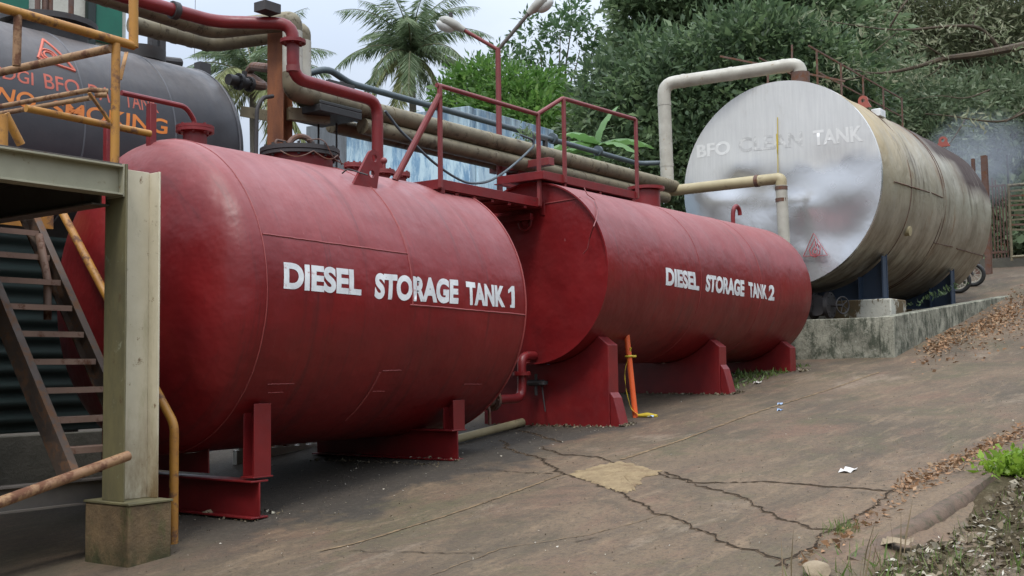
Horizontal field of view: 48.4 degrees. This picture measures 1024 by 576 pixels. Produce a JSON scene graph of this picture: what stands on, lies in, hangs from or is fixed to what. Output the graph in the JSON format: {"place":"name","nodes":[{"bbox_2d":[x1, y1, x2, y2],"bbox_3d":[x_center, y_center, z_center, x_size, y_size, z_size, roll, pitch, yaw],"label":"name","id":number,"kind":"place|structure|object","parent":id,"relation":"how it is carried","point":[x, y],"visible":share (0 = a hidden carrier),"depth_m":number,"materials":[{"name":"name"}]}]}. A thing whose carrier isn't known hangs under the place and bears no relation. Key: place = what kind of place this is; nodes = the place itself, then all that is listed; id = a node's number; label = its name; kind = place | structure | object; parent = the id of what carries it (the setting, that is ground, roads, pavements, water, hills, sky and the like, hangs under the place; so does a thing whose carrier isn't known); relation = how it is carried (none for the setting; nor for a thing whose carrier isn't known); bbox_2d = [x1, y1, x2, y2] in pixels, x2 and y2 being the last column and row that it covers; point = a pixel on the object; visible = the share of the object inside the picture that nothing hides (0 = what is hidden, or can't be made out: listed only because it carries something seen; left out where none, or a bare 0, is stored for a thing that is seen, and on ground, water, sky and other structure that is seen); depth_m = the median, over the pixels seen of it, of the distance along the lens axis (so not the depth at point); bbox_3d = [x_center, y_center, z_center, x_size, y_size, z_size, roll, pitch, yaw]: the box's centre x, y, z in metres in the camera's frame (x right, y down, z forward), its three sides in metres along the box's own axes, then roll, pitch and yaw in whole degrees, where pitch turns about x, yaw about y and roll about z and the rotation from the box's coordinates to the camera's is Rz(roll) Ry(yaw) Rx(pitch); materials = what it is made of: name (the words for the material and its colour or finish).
{"place":"outdoors","nodes":[
{"label":"outdoors","id":0,"kind":"place"},
{"bbox_2d":[0,0,125,45],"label":"building","id":1,"kind":"structure","parent":0,"point":[109,20],"depth_m":19.38,"materials":[{"name":"green paint"}]},
{"bbox_2d":[85,1,121,44],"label":"door","id":2,"kind":"structure","parent":1,"relation":"in","point":[108,20],"depth_m":19.54,"materials":[{"name":"green paint"}]},
{"bbox_2d":[0,266,1023,575],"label":"ground","id":3,"kind":"structure","parent":0,"point":[372,494],"depth_m":8.93,"materials":[{"name":"brown concrete"}]},
{"bbox_2d":[0,233,100,433],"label":"corrugated wall","id":4,"kind":"structure","parent":3,"relation":"on","point":[16,416],"depth_m":11.10,"materials":[{"name":"grey metal"}]},
{"bbox_2d":[0,213,178,544],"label":"steel stair","id":5,"kind":"object","parent":3,"relation":"on","point":[56,284],"visible":0.68,"depth_m":8.19,"materials":[{"name":"metal"}]},
{"bbox_2d":[0,430,194,485],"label":"wall","id":6,"kind":"structure","parent":3,"relation":"on","point":[24,459],"depth_m":10.88,"materials":[{"name":"grey concrete"}]},
{"bbox_2d":[85,501,170,567],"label":"concrete plinth","id":7,"kind":"structure","parent":3,"relation":"on","point":[124,536],"depth_m":7.62,"materials":[{"name":"beige concrete"}]},
{"bbox_2d":[0,145,172,505],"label":"steel platform","id":8,"kind":"structure","parent":7,"relation":"on","point":[35,183],"depth_m":7.83,"materials":[{"name":"paint"}]},
{"bbox_2d":[0,451,131,507],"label":"rail pipe","id":9,"kind":"object","parent":8,"relation":"attached to","point":[10,498],"visible":1,"depth_m":6.95,"materials":[{"name":"brown metal"}]},
{"bbox_2d":[0,0,151,162],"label":"handrail","id":10,"kind":"object","parent":8,"relation":"on","point":[113,48],"visible":0.98,"depth_m":7.78,"materials":[{"name":"metal"}]},
{"bbox_2d":[0,0,266,431],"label":"day tank","id":11,"kind":"object","parent":3,"relation":"on","point":[151,69],"visible":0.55,"depth_m":11.87,"materials":[{"name":"grey metal"}]},
{"bbox_2d":[126,17,628,182],"bbox_3d":[-0.437,-2.328,15.539,1.334,0.994,9.676,-5,-6,44],"label":"insulated pipe","id":12,"kind":"object","parent":11,"relation":"attached to","point":[154,30],"visible":0.31,"depth_m":12.83,"materials":[{"name":"metal"}]},
{"bbox_2d":[513,120,535,141],"bbox_3d":[0.192,-2.100,16.021,0.325,0.506,0.591,-4,-5,36],"label":"weed","id":13,"kind":"object","parent":12,"relation":"attached to","point":[526,130],"visible":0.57,"depth_m":16.00,"materials":[{"name":"green plant"}]},
{"bbox_2d":[664,173,789,242],"bbox_3d":[3.412,-0.589,18.536,2.321,2.394,0.573,-2,-4,23],"label":"clad pipe","id":14,"kind":"object","parent":12,"relation":"attached to","point":[778,181],"visible":0.66,"depth_m":18.17,"materials":[{"name":"metal"}]},
{"bbox_2d":[202,509,212,515],"bbox_3d":[-2.421,1.794,9.073,0.108,0.064,0.094,-4,-5,36],"label":"stone","id":15,"kind":"object","parent":3,"relation":"on","point":[209,511],"visible":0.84,"depth_m":9.04,"materials":[{"name":"grey stone"}]},
{"bbox_2d":[185,8,336,152],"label":"coconut palm","id":16,"kind":"object","parent":3,"relation":"on","point":[235,59],"visible":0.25,"depth_m":43.70,"materials":[{"name":"green plant"}]},
{"bbox_2d":[233,442,316,464],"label":"retaining wall","id":17,"kind":"structure","parent":3,"relation":"on","point":[276,450],"depth_m":12.05,"materials":[{"name":"concrete"}]},
{"bbox_2d":[240,32,329,446],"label":"rack column","id":18,"kind":"structure","parent":3,"relation":"on","point":[281,114],"depth_m":12.46,"materials":[{"name":"metal"}]},
{"bbox_2d":[298,100,361,127],"bbox_3d":[-2.144,-1.952,12.796,0.640,0.120,0.650,-4,-5,36],"label":"pipe tray","id":19,"kind":"object","parent":18,"relation":"on","point":[338,115],"visible":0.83,"depth_m":12.60,"materials":[{"name":"grey metal"}]},
{"bbox_2d":[317,124,319,143],"bbox_3d":[-2.169,-1.643,12.769,0.024,0.698,0.022,-4,-5,36],"label":"drop cable","id":20,"kind":"object","parent":19,"relation":"hanging from","point":[318,132],"visible":0.3,"depth_m":12.77,"materials":[{"name":"black rubber"}]},
{"bbox_2d":[335,123,337,167],"bbox_3d":[-2.003,-1.675,12.999,0.024,0.705,0.022,-4,-5,36],"label":"drop cable","id":21,"kind":"object","parent":19,"relation":"hanging from","point":[336,129],"visible":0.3,"depth_m":13.00,"materials":[{"name":"black rubber"}]},
{"bbox_2d":[85,0,678,192],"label":"insulated pipe","id":22,"kind":"object","parent":18,"relation":"on","point":[294,91],"visible":0.62,"depth_m":13.61,"materials":[{"name":"metal"}]},
{"bbox_2d":[356,118,670,202],"bbox_3d":[0.416,-1.676,15.960,0.190,0.205,7.201,-4,-5,36],"label":"insulated pipe","id":23,"kind":"object","parent":22,"relation":"hanging from","point":[453,147],"visible":0.68,"depth_m":14.67,"materials":[{"name":"beige metal"}]},
{"bbox_2d":[384,110,534,184],"bbox_3d":[-0.564,-1.674,13.945,0.032,0.801,2.920,-4,-5,36],"label":"hanging hose","id":24,"kind":"object","parent":23,"relation":"hanging from","point":[444,170],"visible":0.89,"depth_m":13.84,"materials":[{"name":"grey rubber"}]},
{"bbox_2d":[530,134,547,146],"bbox_3d":[0.403,-2.083,17.079,0.060,0.388,0.394,-4,-5,36],"label":"pipe bracket","id":25,"kind":"object","parent":22,"relation":"attached to","point":[544,140],"visible":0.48,"depth_m":17.18,"materials":[{"name":"metal"}]},
{"bbox_2d":[311,66,659,165],"bbox_3d":[-0.004,-2.382,16.716,0.492,0.216,8.057,-4,-5,39],"label":"blue pipe","id":26,"kind":"object","parent":25,"relation":"on","point":[554,139],"visible":0.79,"depth_m":15.76,"materials":[{"name":"metal"}]},
{"bbox_2d":[57,90,537,519],"bbox_3d":[-1.679,0.222,10.935,2.597,3.388,5.128,-4,-5,36],"label":"diesel tank","id":27,"kind":"object","parent":3,"relation":"on","point":[309,293],"visible":0.84,"depth_m":9.32,"materials":[{"name":"red metal"}]},
{"bbox_2d":[113,0,382,167],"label":"red pipe","id":28,"kind":"object","parent":27,"relation":"on","point":[292,41],"visible":0.99,"depth_m":11.04,"materials":[{"name":"metal"}]},
{"bbox_2d":[392,83,638,222],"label":"access walkway","id":29,"kind":"structure","parent":27,"relation":"on","point":[494,201],"depth_m":12.59,"materials":[{"name":"red paint"}]},
{"bbox_2d":[326,79,354,88],"bbox_3d":[-2.067,-2.283,13.727,0.060,0.388,0.432,-4,-5,36],"label":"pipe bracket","id":30,"kind":"object","parent":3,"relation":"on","point":[342,83],"visible":0.15,"depth_m":13.71,"materials":[{"name":"metal"}]},
{"bbox_2d":[217,426,598,521],"bbox_3d":[-1.101,1.677,10.648,1.919,0.526,4.964,-4,-5,36],"label":"grit","id":31,"kind":"object","parent":3,"relation":"on","point":[425,473],"visible":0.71,"depth_m":10.69,"materials":[{"name":"grey stone"}]},
{"bbox_2d":[331,0,493,111],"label":"coconut palm","id":32,"kind":"object","parent":3,"relation":"on","point":[408,39],"visible":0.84,"depth_m":51.45,"materials":[{"name":"green plant"}]},
{"bbox_2d":[306,106,553,190],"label":"blue wall","id":33,"kind":"structure","parent":3,"relation":"on","point":[419,167],"depth_m":18.35,"materials":[{"name":"blue weathered paint"},{"name":"corrugated sheet metal"}]},
{"bbox_2d":[458,418,525,442],"bbox_3d":[-0.358,1.560,12.218,0.090,0.255,1.607,-4,-5,37],"label":"loose pipe","id":34,"kind":"object","parent":3,"relation":"on","point":[485,431],"visible":0.6,"depth_m":12.33,"materials":[{"name":"beige metal"}]},
{"bbox_2d":[178,368,810,521],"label":"base litter","id":35,"kind":"object","parent":3,"relation":"on","point":[589,425],"visible":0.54,"depth_m":12.30,"materials":[{"name":"plant"}]},
{"bbox_2d":[436,0,553,190],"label":"street lamp","id":36,"kind":"object","parent":3,"relation":"on","point":[448,24],"visible":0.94,"depth_m":15.44,"materials":[{"name":"grey metal"}]},
{"bbox_2d":[489,157,553,189],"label":"rack column","id":37,"kind":"structure","parent":3,"relation":"on","point":[545,162],"depth_m":15.51,"materials":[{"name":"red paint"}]},
{"bbox_2d":[326,122,517,172],"bbox_3d":[0.012,-1.730,16.261,0.190,0.205,7.201,-4,-5,36],"label":"insulated pipe","id":38,"kind":"object","parent":37,"relation":"on","point":[348,130],"visible":0.14,"depth_m":14.15,"materials":[{"name":"beige metal"}]},
{"bbox_2d":[414,43,629,167],"bbox_3d":[0.486,-2.943,30.144,6.596,7.856,4.661,-4,-5,36],"label":"broadleaf tree","id":39,"kind":"object","parent":3,"relation":"on","point":[524,88],"visible":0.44,"depth_m":29.65,"materials":[{"name":"green plant"}]},
{"bbox_2d":[469,0,614,90],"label":"broadleaf tree","id":40,"kind":"object","parent":3,"relation":"on","point":[576,23],"visible":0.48,"depth_m":47.35,"materials":[{"name":"green plant"}]},
{"bbox_2d":[127,361,1011,575],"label":"grit","id":41,"kind":"object","parent":3,"relation":"on","point":[620,493],"visible":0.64,"depth_m":8.55,"materials":[{"name":"stone"}]},
{"bbox_2d":[561,148,591,154],"bbox_3d":[0.837,-0.698,20.334,1.486,4.197,1.017,-2,-4,18],"label":"banana plant","id":42,"kind":"object","parent":3,"relation":"on","point":[572,150],"visible":0.05,"depth_m":20.72,"materials":[{"name":"green plant"}]},
{"bbox_2d":[321,372,878,573],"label":"ground joints","id":43,"kind":"object","parent":3,"relation":"on","point":[560,474],"visible":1,"depth_m":9.13,"materials":[{"name":"grey concrete"}]},
{"bbox_2d":[194,401,1013,573],"bbox_3d":[-1.697,1.696,12.191,14.194,0.853,8.095,-4,-5,36],"label":"grit","id":44,"kind":"object","parent":3,"relation":"on","point":[595,572],"visible":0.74,"depth_m":7.58,"materials":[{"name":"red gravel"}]},
{"bbox_2d":[554,105,653,160],"bbox_3d":[1.570,-1.068,20.799,1.729,4.710,1.475,-4,-5,36],"label":"banana plant","id":45,"kind":"object","parent":3,"relation":"on","point":[589,141],"visible":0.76,"depth_m":20.94,"materials":[{"name":"green plant"}]},
{"bbox_2d":[570,461,661,492],"bbox_3d":[0.923,1.543,9.373,0.688,0.128,1.352,1,-4,-20],"label":"ground patch","id":46,"kind":"object","parent":3,"relation":"on","point":[620,476],"visible":1,"depth_m":9.36,"materials":[{"name":"beige concrete"}]},
{"bbox_2d":[361,430,895,567],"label":"ground cracks","id":47,"kind":"object","parent":3,"relation":"on","point":[794,555],"visible":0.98,"depth_m":7.83,"materials":[{"name":"concrete"}]},
{"bbox_2d":[624,335,657,417],"bbox_3d":[1.433,0.980,12.831,0.376,0.967,0.175,-4,-5,36],"label":"warning pole","id":48,"kind":"object","parent":3,"relation":"on","point":[629,356],"visible":0.99,"depth_m":12.88,"materials":[{"name":"orange plastic"}]},
{"bbox_2d":[485,182,811,426],"bbox_3d":[1.894,0.149,15.002,2.050,3.063,6.043,-4,-5,36],"label":"diesel tank","id":49,"kind":"object","parent":3,"relation":"on","point":[692,303],"visible":0.91,"depth_m":13.08,"materials":[{"name":"red metal"}]},
{"bbox_2d":[501,430,894,568],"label":"ground crack edges","id":50,"kind":"object","parent":3,"relation":"on","point":[555,440],"visible":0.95,"depth_m":8.00,"materials":[{"name":"grey concrete"}]},
{"bbox_2d":[550,0,914,211],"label":"broadleaf tree","id":51,"kind":"object","parent":3,"relation":"on","point":[631,85],"visible":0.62,"depth_m":25.20,"materials":[{"name":"green plant"}]},
{"bbox_2d":[593,0,919,84],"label":"broadleaf tree","id":52,"kind":"object","parent":3,"relation":"on","point":[671,10],"visible":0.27,"depth_m":33.04,"materials":[{"name":"green plant"}]},
{"bbox_2d":[732,363,810,388],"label":"ground grass","id":53,"kind":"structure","parent":3,"relation":"on","point":[746,375],"depth_m":16.01,"materials":[{"name":"plant"}]},
{"bbox_2d":[802,560,830,575],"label":"stone","id":54,"kind":"object","parent":3,"relation":"on","point":[815,567],"visible":0.94,"depth_m":6.10,"materials":[{"name":"beige stone"}]},
{"bbox_2d":[812,514,865,537],"bbox_3d":[2.054,1.475,7.069,0.315,0.133,0.415,-3,-4,27],"label":"grass tuft","id":55,"kind":"object","parent":3,"relation":"on","point":[847,524],"visible":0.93,"depth_m":7.08,"materials":[{"name":"green plant"}]},
{"bbox_2d":[839,466,857,472],"bbox_3d":[2.608,1.411,8.842,0.100,0.037,0.161,-4,-5,36],"label":"paper scrap","id":56,"kind":"object","parent":3,"relation":"on","point":[849,469],"visible":1,"depth_m":8.84,"materials":[{"name":"white paper"}]},
{"bbox_2d":[807,298,905,319],"bbox_3d":[5.140,0.711,19.612,3.050,0.898,0.800,-4,-5,36],"label":"concrete pedestal","id":57,"kind":"object","parent":3,"relation":"on","point":[864,308],"visible":0.2,"depth_m":18.67,"materials":[{"name":"grey concrete"}]},
{"bbox_2d":[684,80,991,308],"bbox_3d":[6.441,-1.445,21.551,3.452,3.634,7.081,-4,-5,36],"label":"clean fuel tank","id":58,"kind":"object","parent":57,"relation":"on","point":[880,206],"visible":0.76,"depth_m":18.94,"materials":[{"name":"silver metal"}]},
{"bbox_2d":[657,58,809,179],"bbox_3d":[3.709,-2.770,19.093,2.526,2.015,0.296,-2,-4,16],"label":"clad pipe","id":59,"kind":"object","parent":58,"relation":"attached to","point":[797,67],"visible":0.95,"depth_m":19.21,"materials":[{"name":"metal"}]},
{"bbox_2d":[720,45,903,126],"bbox_3d":[5.964,-3.569,21.336,1.966,0.837,5.562,-4,-5,36],"label":"guard rail","id":60,"kind":"object","parent":58,"relation":"on","point":[827,77],"visible":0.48,"depth_m":20.41,"materials":[{"name":"brown metal"}]},
{"bbox_2d":[809,292,849,318],"bbox_3d":[5.038,0.293,18.717,0.952,0.440,0.440,-4,-5,36],"label":"gate valve","id":61,"kind":"object","parent":58,"relation":"attached to","point":[826,305],"visible":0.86,"depth_m":18.55,"materials":[{"name":"metal"}]},
{"bbox_2d":[791,296,1008,359],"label":"basin wall","id":62,"kind":"structure","parent":3,"relation":"on","point":[892,336],"depth_m":17.81,"materials":[{"name":"concrete"}]},
{"bbox_2d":[906,282,968,305],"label":"basin weeds","id":63,"kind":"object","parent":62,"relation":"in","point":[940,292],"visible":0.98,"depth_m":20.51,"materials":[{"name":"green plant"}]},
{"bbox_2d":[791,0,1023,147],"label":"bare tree","id":64,"kind":"object","parent":3,"relation":"on","point":[1005,49],"visible":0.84,"depth_m":23.97,"materials":[{"name":"brown plant"}]},
{"bbox_2d":[798,421,1023,565],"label":"leaf litter","id":65,"kind":"object","parent":3,"relation":"on","point":[958,459],"visible":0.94,"depth_m":8.41,"materials":[{"name":"brown plant"}]},
{"bbox_2d":[846,0,1023,127],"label":"broadleaf tree","id":66,"kind":"object","parent":3,"relation":"on","point":[927,13],"visible":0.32,"depth_m":40.52,"materials":[{"name":"green plant"}]},
{"bbox_2d":[847,454,1023,560],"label":"kerb","id":67,"kind":"structure","parent":3,"relation":"on","point":[945,508],"depth_m":7.24,"materials":[{"name":"concrete"}]},
{"bbox_2d":[880,536,913,545],"bbox_3d":[2.240,1.472,6.621,0.160,0.042,0.120,-4,-5,36],"label":"card scrap","id":68,"kind":"object","parent":67,"relation":"on","point":[895,540],"visible":0.85,"depth_m":6.62,"materials":[{"name":"cardboard"}]},
{"bbox_2d":[862,43,1023,179],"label":"hillside tree","id":69,"kind":"object","parent":3,"relation":"on","point":[1006,96],"visible":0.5,"depth_m":37.23,"materials":[{"name":"green plant"}]},
{"bbox_2d":[955,275,971,292],"bbox_3d":[9.290,-0.352,25.337,1.723,1.009,0.635,-4,-5,36],"label":"motorcycle","id":70,"kind":"object","parent":3,"relation":"on","point":[965,287],"visible":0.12,"depth_m":24.90,"materials":[{"name":"black rubber"}]},
{"bbox_2d":[912,285,1023,373],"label":"leaf litter","id":71,"kind":"object","parent":3,"relation":"on","point":[996,318],"visible":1,"depth_m":18.86,"materials":[{"name":"brown plant"}]},
{"bbox_2d":[963,264,985,286],"bbox_3d":[10.056,-0.502,26.422,1.743,1.009,0.640,-4,-5,36],"label":"motorcycle","id":72,"kind":"object","parent":3,"relation":"on","point":[981,269],"visible":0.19,"depth_m":25.97,"materials":[{"name":"black rubber"}]},
{"bbox_2d":[971,158,979,273],"bbox_3d":[11.713,-1.804,28.785,0.080,2.956,0.080,-4,-5,36],"label":"steel post","id":73,"kind":"object","parent":3,"relation":"on","point":[974,169],"visible":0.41,"depth_m":28.84,"materials":[{"name":"brown metal"}]},
{"bbox_2d":[980,155,992,273],"bbox_3d":[11.928,-1.840,28.629,0.140,3.001,0.140,-4,-5,36],"label":"steel post","id":74,"kind":"object","parent":3,"relation":"on","point":[985,182],"visible":0.67,"depth_m":28.59,"materials":[{"name":"metal"}]},
{"bbox_2d":[953,121,1023,258],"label":"hillside shrub","id":75,"kind":"object","parent":3,"relation":"on","point":[1017,238],"visible":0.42,"depth_m":36.49,"materials":[{"name":"green plant"}]},
{"bbox_2d":[975,155,1023,268],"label":"steel fence","id":76,"kind":"object","parent":3,"relation":"on","point":[998,262],"visible":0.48,"depth_m":31.22,"materials":[{"name":"metal"}]},
{"bbox_2d":[1007,183,1023,260],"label":"wire gate","id":77,"kind":"structure","parent":3,"relation":"on","point":[1010,220],"depth_m":30.48,"materials":[{"name":"metal"}]},
{"bbox_2d":[126,0,1014,153],"label":"sky","id":78,"kind":"structure","parent":0,"point":[327,33],"materials":[{"name":"white"}]},
{"bbox_2d":[666,1,1021,238],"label":"hill","id":79,"kind":"structure","parent":0,"point":[975,58],"depth_m":76.45,"materials":[{"name":"plant"}]},
{"bbox_2d":[874,474,1023,575],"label":"verge soil","id":80,"kind":"structure","parent":0,"point":[980,501],"depth_m":6.99,"materials":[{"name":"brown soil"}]},
{"bbox_2d":[781,500,996,575],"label":"dry stalks","id":81,"kind":"object","parent":80,"relation":"on","point":[868,563],"visible":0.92,"depth_m":6.07,"materials":[{"name":"brown plant"}]},
{"bbox_2d":[783,532,1023,575],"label":"verge grass","id":82,"kind":"structure","parent":80,"relation":"on","point":[932,567],"depth_m":6.12,"materials":[{"name":"plant"}]},
{"bbox_2d":[868,475,1023,575],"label":"rubble","id":83,"kind":"object","parent":80,"relation":"on","point":[995,562],"visible":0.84,"depth_m":6.60,"materials":[{"name":"stone"}]},
{"bbox_2d":[961,438,1023,479],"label":"weed","id":84,"kind":"object","parent":80,"relation":"on","point":[1012,463],"visible":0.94,"depth_m":8.26,"materials":[{"name":"green plant"}]}
]}

